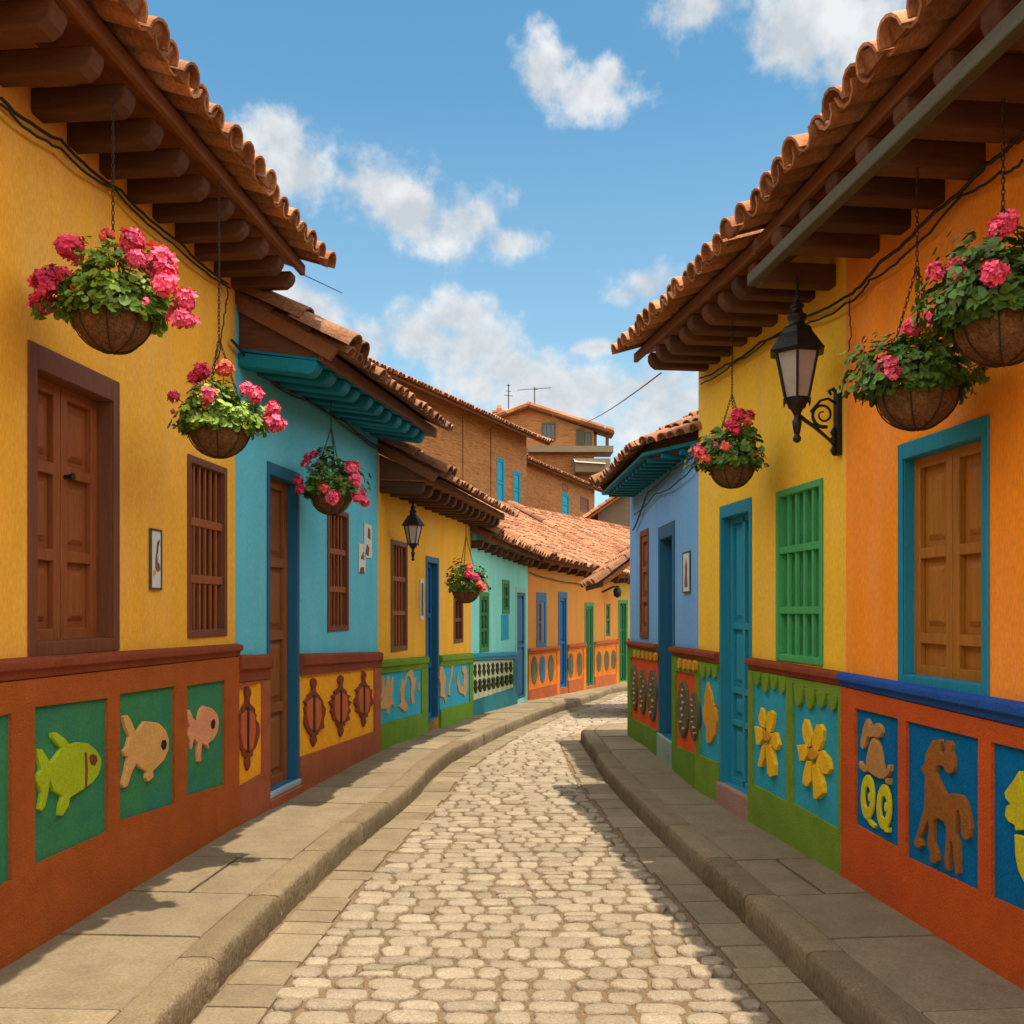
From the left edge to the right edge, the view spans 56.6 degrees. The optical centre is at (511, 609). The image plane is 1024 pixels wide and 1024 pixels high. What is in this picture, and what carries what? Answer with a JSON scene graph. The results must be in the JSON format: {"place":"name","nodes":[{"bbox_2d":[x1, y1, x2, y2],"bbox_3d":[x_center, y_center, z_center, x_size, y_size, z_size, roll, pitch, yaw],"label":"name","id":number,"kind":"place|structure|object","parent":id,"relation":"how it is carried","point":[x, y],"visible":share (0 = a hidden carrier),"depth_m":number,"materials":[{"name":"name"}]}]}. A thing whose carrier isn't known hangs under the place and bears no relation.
{"place":"outdoors","nodes":[
{"label":"outdoors","id":0,"kind":"place"},
{"bbox_2d":[0,682,626,1023],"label":"pavement","id":1,"kind":"structure","parent":0,"point":[108,963],"depth_m":5.16,"materials":[{"name":"beige concrete"}]},
{"bbox_2d":[235,288,453,825],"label":"house","id":2,"kind":"structure","parent":1,"relation":"on","point":[310,656],"depth_m":8.30,"materials":[{"name":"blue paint"}]},
{"bbox_2d":[267,461,299,791],"bbox_3d":[-2.070,0.149,8.025,0.312,2.703,0.709,0,0,8],"label":"door","id":3,"kind":"structure","parent":2,"relation":"in","point":[283,504],"depth_m":8.22,"materials":[{"name":"brown wood"}]},
{"bbox_2d":[230,339,379,447],"bbox_3d":[-1.766,-1.894,8.790,0.034,0.157,3.819,0,0,8],"label":"cable","id":4,"kind":"object","parent":2,"relation":"attached to","point":[295,393],"visible":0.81,"depth_m":8.58,"materials":[{"name":"black rubber"}]},
{"bbox_2d":[259,372,379,449],"bbox_3d":[-1.764,-1.876,8.874,0.027,0.168,3.803,0,0,8],"label":"cable","id":5,"kind":"object","parent":2,"relation":"attached to","point":[274,385],"visible":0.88,"depth_m":8.76,"materials":[{"name":"black rubber"}]},
{"bbox_2d":[293,400,371,514],"bbox_3d":[-1.556,-1.330,8.153,0.652,1.027,0.619,0,0,36],"label":"hanging basket","id":6,"kind":"object","parent":2,"relation":"hanging from","point":[340,492],"visible":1,"depth_m":8.05,"materials":[{"name":"metal"}]},
{"bbox_2d":[327,512,348,631],"bbox_3d":[-1.869,-0.391,9.437,0.312,1.198,0.644,0,0,8],"label":"window","id":7,"kind":"structure","parent":2,"relation":"in","point":[337,525],"depth_m":9.57,"materials":[{"name":"brown wood"}]},
{"bbox_2d":[358,543,364,572],"bbox_3d":[-1.606,-0.552,10.186,0.014,0.311,0.234,0,0,8],"label":"wall plaque","id":8,"kind":"object","parent":2,"relation":"attached to","point":[361,558],"depth_m":10.15,"materials":[{"name":"white ceramic"}]},
{"bbox_2d":[364,523,371,558],"bbox_3d":[-1.575,-0.756,10.404,0.014,0.372,0.281,0,0,8],"label":"wall plaque","id":9,"kind":"object","parent":2,"relation":"attached to","point":[368,539],"depth_m":10.39,"materials":[{"name":"white ceramic"}]},
{"bbox_2d":[378,438,518,750],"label":"house","id":10,"kind":"structure","parent":1,"relation":"on","point":[426,667],"depth_m":12.36,"materials":[{"name":"paint"}]},
{"bbox_2d":[391,539,407,651],"bbox_3d":[-1.528,-0.172,11.677,0.312,1.348,0.716,0,0,10],"label":"window","id":11,"kind":"structure","parent":10,"relation":"in","point":[399,550],"depth_m":11.82,"materials":[{"name":"brown wood"}]},
{"bbox_2d":[402,498,424,560],"bbox_3d":[-1.178,-1.017,11.300,0.275,0.868,0.253,0,0,0],"label":"wall lantern","id":12,"kind":"object","parent":10,"relation":"attached to","point":[412,524],"depth_m":11.25,"materials":[{"name":"metal"}]},
{"bbox_2d":[420,579,423,619],"bbox_3d":[-1.199,-0.140,12.708,0.014,0.548,0.165,0,0,10],"label":"wall plaque","id":13,"kind":"object","parent":10,"relation":"attached to","point":[421,599],"depth_m":12.67,"materials":[{"name":"white ceramic"}]},
{"bbox_2d":[426,556,438,721],"bbox_3d":[-1.257,0.401,13.295,0.312,2.281,0.732,0,0,10],"label":"door","id":14,"kind":"structure","parent":10,"relation":"in","point":[432,563],"depth_m":13.55,"materials":[{"name":"wood"}]},
{"bbox_2d":[454,598,462,643],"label":"window","id":15,"kind":"structure","parent":10,"relation":"in","point":[458,606],"depth_m":15.15,"materials":[{"name":"brown wood"}]},
{"bbox_2d":[444,507,490,602],"bbox_3d":[-0.594,-0.743,12.801,0.637,1.310,0.655,0,0,0],"label":"hanging basket","id":16,"kind":"object","parent":10,"relation":"hanging from","point":[466,590],"visible":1,"depth_m":12.64,"materials":[{"name":"metal"}]},
{"bbox_2d":[191,693,844,1023],"bbox_3d":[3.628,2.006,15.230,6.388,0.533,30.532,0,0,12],"label":"cobbled lane","id":17,"kind":"structure","parent":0,"point":[548,1004],"depth_m":5.23,"materials":[{"name":"stone"}]},
{"bbox_2d":[108,685,626,1023],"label":"kerb","id":18,"kind":"structure","parent":17,"relation":"on","point":[186,986],"depth_m":5.46,"materials":[{"name":"concrete"}]},
{"bbox_2d":[192,691,842,1023],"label":"gutter","id":19,"kind":"object","parent":17,"relation":"on","point":[762,972],"visible":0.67,"depth_m":5.46,"materials":[{"name":"concrete"}]},
{"bbox_2d":[581,723,932,1023],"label":"kerb","id":20,"kind":"structure","parent":17,"relation":"on","point":[846,988],"depth_m":5.08,"materials":[{"name":"concrete"}]},
{"bbox_2d":[146,0,906,506],"label":"sky","id":21,"kind":"structure","parent":0,"point":[499,190],"materials":[{"name":"blue"}]},
{"bbox_2d":[594,724,1023,1023],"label":"pavement","id":22,"kind":"structure","parent":0,"point":[930,976],"depth_m":4.96,"materials":[{"name":"grey concrete"}]},
{"bbox_2d":[589,410,701,788],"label":"house","id":23,"kind":"structure","parent":22,"relation":"on","point":[663,714],"depth_m":10.30,"materials":[{"name":"blue paint"}]},
{"bbox_2d":[639,528,648,638],"bbox_3d":[1.736,-0.309,11.415,0.312,1.302,0.618,0,0,-1],"label":"window","id":24,"kind":"structure","parent":23,"relation":"in","point":[643,535],"depth_m":11.58,"materials":[{"name":"brown wood"}]},
{"bbox_2d":[633,455,692,529],"bbox_3d":[1.582,-1.209,10.194,0.030,0.406,3.728,0,0,-1],"label":"cable","id":25,"kind":"object","parent":23,"relation":"attached to","point":[680,465],"visible":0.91,"depth_m":10.25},
{"bbox_2d":[634,466,693,514],"bbox_3d":[1.575,-1.249,10.096,0.025,0.131,3.624,0,0,-1],"label":"cable","id":26,"kind":"object","parent":23,"relation":"attached to","point":[667,489],"visible":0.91,"depth_m":9.61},
{"bbox_2d":[658,520,674,740],"bbox_3d":[1.772,0.231,10.006,0.312,2.269,0.892,0,0,-1],"label":"door","id":27,"kind":"structure","parent":23,"relation":"in","point":[666,533],"depth_m":10.35,"materials":[{"name":"blue wood"}]},
{"bbox_2d":[682,551,690,592],"bbox_3d":[1.645,-0.356,8.959,0.014,0.387,0.315,0,0,-2],"label":"wall plaque","id":28,"kind":"object","parent":23,"relation":"attached to","point":[686,572],"depth_m":8.92,"materials":[{"name":"white ceramic"}]},
{"bbox_2d":[611,229,845,875],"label":"house","id":29,"kind":"structure","parent":22,"relation":"on","point":[769,653],"depth_m":6.70,"materials":[{"name":"paint"}]},
{"bbox_2d":[683,321,768,488],"bbox_3d":[1.510,-1.442,6.702,0.579,1.180,0.635,0,0,20],"label":"hanging basket","id":30,"kind":"object","parent":29,"relation":"hanging from","point":[727,461],"visible":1,"depth_m":6.54,"materials":[{"name":"metal"}]},
{"bbox_2d":[719,497,751,794],"bbox_3d":[1.924,0.292,7.585,0.312,2.301,0.701,0,0,-7],"label":"door","id":31,"kind":"structure","parent":29,"relation":"in","point":[735,528],"depth_m":7.82,"materials":[{"name":"wood"}]},
{"bbox_2d":[699,295,846,378],"bbox_3d":[1.812,-1.945,6.977,0.028,0.191,2.717,0,0,-7],"label":"cable","id":32,"kind":"object","parent":29,"relation":"attached to","point":[779,333],"visible":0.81,"depth_m":6.84,"materials":[{"name":"black rubber"}]},
{"bbox_2d":[701,302,846,383],"bbox_3d":[1.808,-1.885,6.937,0.023,0.176,2.679,0,0,-7],"label":"cable","id":33,"kind":"object","parent":29,"relation":"attached to","point":[811,321],"visible":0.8,"depth_m":6.79,"materials":[{"name":"black rubber"}]},
{"bbox_2d":[776,478,822,665],"bbox_3d":[2.070,-0.241,6.398,0.312,1.192,0.738,0,0,-7],"label":"window","id":34,"kind":"structure","parent":29,"relation":"in","point":[799,508],"depth_m":6.43,"materials":[{"name":"green paint"}]},
{"bbox_2d":[770,276,841,455],"bbox_3d":[1.771,-1.481,5.762,0.454,1.080,0.313,0,0,-14],"label":"wall lantern","id":35,"kind":"object","parent":29,"relation":"attached to","point":[797,349],"depth_m":5.70,"materials":[{"name":"metal"}]},
{"bbox_2d":[720,0,1023,989],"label":"house","id":36,"kind":"structure","parent":22,"relation":"on","point":[930,678],"depth_m":4.61,"materials":[{"name":"orange paint"}]},
{"bbox_2d":[847,300,851,351],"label":"cable","id":37,"kind":"object","parent":36,"relation":"attached to","point":[850,327],"visible":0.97,"depth_m":5.60,"materials":[{"name":"black rubber"}]},
{"bbox_2d":[837,167,989,431],"bbox_3d":[1.793,-1.440,4.302,0.653,1.261,0.650,0,0,0],"label":"hanging basket","id":38,"kind":"object","parent":36,"relation":"hanging from","point":[929,392],"visible":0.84,"depth_m":4.17,"materials":[{"name":"metal"}]},
{"bbox_2d":[847,129,1023,296],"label":"cable","id":39,"kind":"object","parent":36,"relation":"attached to","point":[957,194],"visible":0.96,"depth_m":4.59,"materials":[{"name":"black rubber"}]},
{"bbox_2d":[847,159,1023,303],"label":"cable","id":40,"kind":"object","parent":36,"relation":"attached to","point":[942,216],"visible":0.97,"depth_m":4.62,"materials":[{"name":"black rubber"}]},
{"bbox_2d":[898,415,988,695],"bbox_3d":[2.261,-0.245,4.705,0.312,1.274,0.801,0,0,-6],"label":"window","id":41,"kind":"structure","parent":36,"relation":"in","point":[943,476],"depth_m":4.73,"materials":[{"name":"brown wood"}]},
{"bbox_2d":[910,97,1023,367],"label":"hanging basket","id":42,"kind":"object","parent":36,"relation":"hanging from","point":[978,315],"visible":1,"depth_m":3.60,"materials":[{"name":"metal"}]},
{"bbox_3d":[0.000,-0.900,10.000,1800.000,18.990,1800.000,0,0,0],"label":"ground","id":43,"kind":"structure","parent":0,"visible":0},
{"bbox_2d":[0,0,336,969],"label":"house","id":44,"kind":"structure","parent":43,"relation":"on","point":[118,728],"depth_m":5.11,"materials":[{"name":"yellow paint"}]},
{"bbox_2d":[28,340,119,656],"bbox_3d":[-2.395,-0.526,4.925,0.312,1.503,0.857,0,0,5],"label":"window","id":45,"kind":"structure","parent":44,"relation":"in","point":[74,408],"depth_m":5.03,"materials":[{"name":"brown wood"}]},
{"bbox_2d":[26,82,200,354],"bbox_3d":[-1.880,-1.836,4.409,0.628,1.273,0.658,0,0,44],"label":"hanging basket","id":46,"kind":"object","parent":44,"relation":"hanging from","point":[124,314],"visible":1,"depth_m":4.33,"materials":[{"name":"metal"}]},
{"bbox_2d":[0,97,228,284],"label":"cable","id":47,"kind":"object","parent":44,"relation":"attached to","point":[41,130],"visible":0.99,"depth_m":5.06,"materials":[{"name":"black rubber"}]},
{"bbox_2d":[0,103,230,288],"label":"cable","id":48,"kind":"object","parent":44,"relation":"attached to","point":[86,173],"visible":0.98,"depth_m":5.05,"materials":[{"name":"black rubber"}]},
{"bbox_2d":[149,528,161,589],"bbox_3d":[-2.166,-0.307,5.777,0.014,0.371,0.149,0,0,5],"label":"wall plaque","id":49,"kind":"object","parent":44,"relation":"attached to","point":[155,559],"depth_m":5.77,"materials":[{"name":"white ceramic"}]},
{"bbox_2d":[188,454,226,637],"bbox_3d":[-2.249,-0.421,6.582,0.312,1.214,0.660,0,0,5],"label":"window","id":50,"kind":"structure","parent":44,"relation":"in","point":[207,484],"depth_m":6.67,"materials":[{"name":"brown wood"}]},
{"bbox_2d":[215,287,228,371],"bbox_3d":[-2.043,-1.984,6.699,0.020,0.675,0.223,0,0,5],"label":"cable","id":51,"kind":"object","parent":44,"relation":"attached to","point":[223,323],"visible":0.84,"depth_m":6.72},
{"bbox_2d":[167,180,286,458],"bbox_3d":[-1.669,-1.667,5.452,0.571,1.598,0.578,0,0,-42],"label":"hanging basket","id":52,"kind":"object","parent":44,"relation":"hanging from","point":[222,424],"visible":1,"depth_m":5.33,"materials":[{"name":"metal"}]},
{"bbox_2d":[304,275,341,292],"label":"cable","id":53,"kind":"object","parent":44,"relation":"attached to","point":[322,283],"visible":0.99,"depth_m":7.64,"materials":[{"name":"grey rubber"}]},
{"bbox_2d":[368,357,553,505],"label":"house","id":54,"kind":"structure","parent":43,"relation":"on","point":[482,450],"depth_m":32.54,"materials":[{"name":"brick"}]},
{"bbox_2d":[497,457,504,501],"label":"window","id":55,"kind":"structure","parent":54,"relation":"in","point":[500,462],"depth_m":34.57,"materials":[{"name":"teal wood"}]},
{"bbox_2d":[513,470,520,503],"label":"window","id":56,"kind":"structure","parent":54,"relation":"in","point":[516,475],"depth_m":35.94,"materials":[{"name":"teal wood"}]},
{"bbox_2d":[470,526,548,715],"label":"house","id":57,"kind":"structure","parent":43,"relation":"on","point":[499,628],"depth_m":17.83,"materials":[{"name":"green paint"}]},
{"bbox_2d":[480,592,488,652],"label":"window","id":58,"kind":"structure","parent":57,"relation":"in","point":[484,596],"depth_m":16.82,"materials":[{"name":"green paint"}]},
{"bbox_2d":[502,579,509,613],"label":"window","id":59,"kind":"structure","parent":57,"relation":"in","point":[505,583],"depth_m":18.64,"materials":[{"name":"green paint"}]},
{"bbox_2d":[516,586,526,700],"bbox_3d":[0.047,0.705,20.064,0.312,2.380,1.137,0,0,12],"label":"door","id":60,"kind":"structure","parent":57,"relation":"in","point":[521,592],"depth_m":20.25,"materials":[{"name":"blue wood"}]},
{"bbox_2d":[455,487,629,699],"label":"house","id":61,"kind":"structure","parent":43,"relation":"on","point":[573,644],"depth_m":23.12,"materials":[{"name":"orange paint"}]},
{"bbox_2d":[536,592,546,647],"bbox_3d":[0.533,0.238,21.552,0.312,1.267,0.594,0,0,24],"label":"window","id":62,"kind":"structure","parent":61,"relation":"in","point":[541,598],"depth_m":21.52,"materials":[{"name":"blue wood"}]},
{"bbox_2d":[530,572,578,583],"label":"cable","id":63,"kind":"object","parent":61,"relation":"attached to","point":[553,579],"visible":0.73,"depth_m":22.00,"materials":[{"name":"black rubber"}]},
{"bbox_2d":[558,592,566,687],"bbox_3d":[1.077,0.721,22.767,0.312,2.302,0.597,0,0,24],"label":"door","id":64,"kind":"structure","parent":61,"relation":"in","point":[562,596],"depth_m":22.84,"materials":[{"name":"blue wood"}]},
{"bbox_2d":[585,602,593,686],"bbox_3d":[1.854,0.891,24.500,0.312,2.168,0.707,0,0,24],"label":"door","id":65,"kind":"structure","parent":61,"relation":"in","point":[589,607],"depth_m":24.51,"materials":[{"name":"green paint"}]},
{"bbox_2d":[605,600,610,639],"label":"window","id":66,"kind":"structure","parent":61,"relation":"in","point":[607,603],"depth_m":25.87,"materials":[{"name":"paint"}]},
{"bbox_2d":[602,585,621,597],"bbox_3d":[2.708,-0.493,25.420,0.588,0.330,0.288,0,0,-37],"label":"wall lantern","id":67,"kind":"object","parent":61,"relation":"attached to","point":[617,590],"depth_m":25.46,"materials":[{"name":"metal"}]},
{"bbox_2d":[494,401,614,482],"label":"house","id":68,"kind":"structure","parent":43,"relation":"on","point":[572,449],"depth_m":49.97,"materials":[{"name":"brick"}]},
{"bbox_2d":[492,404,503,413],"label":"chimney","id":69,"kind":"object","parent":68,"relation":"on","point":[498,409],"visible":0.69,"depth_m":50.27,"materials":[{"name":"brick"}]},
{"bbox_2d":[504,384,510,408],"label":"aerial","id":70,"kind":"object","parent":68,"relation":"attached to","point":[508,385],"visible":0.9,"depth_m":50.97,"materials":[{"name":"metal"}]},
{"bbox_2d":[521,387,550,403],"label":"aerial","id":71,"kind":"object","parent":68,"relation":"attached to","point":[534,389],"visible":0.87,"depth_m":50.97,"materials":[{"name":"metal"}]},
{"bbox_2d":[542,423,555,439],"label":"window","id":72,"kind":"structure","parent":68,"relation":"in","point":[548,429],"depth_m":49.95,"materials":[{"name":"grey glass"}]},
{"bbox_2d":[576,429,583,445],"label":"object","id":73,"kind":"structure","parent":68,"relation":"in","point":[579,432],"depth_m":49.94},
{"bbox_2d":[584,432,591,445],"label":"window","id":74,"kind":"structure","parent":68,"relation":"in","point":[587,435],"depth_m":49.95,"materials":[{"name":"grey glass"}]},
{"bbox_2d":[553,372,661,425],"bbox_3d":[1.693,-6.270,29.251,0.013,8.314,41.508,0,0,1],"label":"cable","id":75,"kind":"object","parent":68,"relation":"attached to","point":[624,399],"visible":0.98,"depth_m":11.25,"materials":[{"name":"black rubber"}]},
{"bbox_2d":[526,453,602,516],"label":"house","id":76,"kind":"structure","parent":43,"relation":"on","point":[550,488],"depth_m":42.59,"materials":[{"name":"brown brick"}]},
{"bbox_2d":[562,483,567,491],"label":"window","id":77,"kind":"structure","parent":76,"relation":"in","point":[564,487],"depth_m":43.93,"materials":[{"name":"brown wood"}]},
{"bbox_2d":[562,492,568,514],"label":"window","id":78,"kind":"structure","parent":76,"relation":"in","point":[565,497],"depth_m":44.12,"materials":[{"name":"teal wood"}]},
{"bbox_2d":[580,495,588,512],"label":"window","id":79,"kind":"structure","parent":76,"relation":"in","point":[584,502],"depth_m":46.88,"materials":[{"name":"brown wood"}]},
{"bbox_2d":[507,500,629,682],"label":"house","id":80,"kind":"structure","parent":43,"relation":"on","point":[608,540],"depth_m":28.28,"materials":[{"name":"brown tile"}]},
{"bbox_2d":[618,600,627,681],"bbox_3d":[3.018,0.873,26.955,0.312,2.311,0.597,0,0,33],"label":"door","id":81,"kind":"structure","parent":80,"relation":"in","point":[622,604],"depth_m":27.03,"materials":[{"name":"green paint"}]},
{"bbox_2d":[579,545,629,590],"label":"roof","id":82,"kind":"structure","parent":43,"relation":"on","point":[609,570],"depth_m":17.00,"materials":[{"name":"tile"}]},
{"bbox_2d":[581,497,629,526],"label":"house","id":83,"kind":"structure","parent":43,"relation":"on","point":[615,510],"depth_m":37.00,"materials":[{"name":"grey paint"}]}
]}

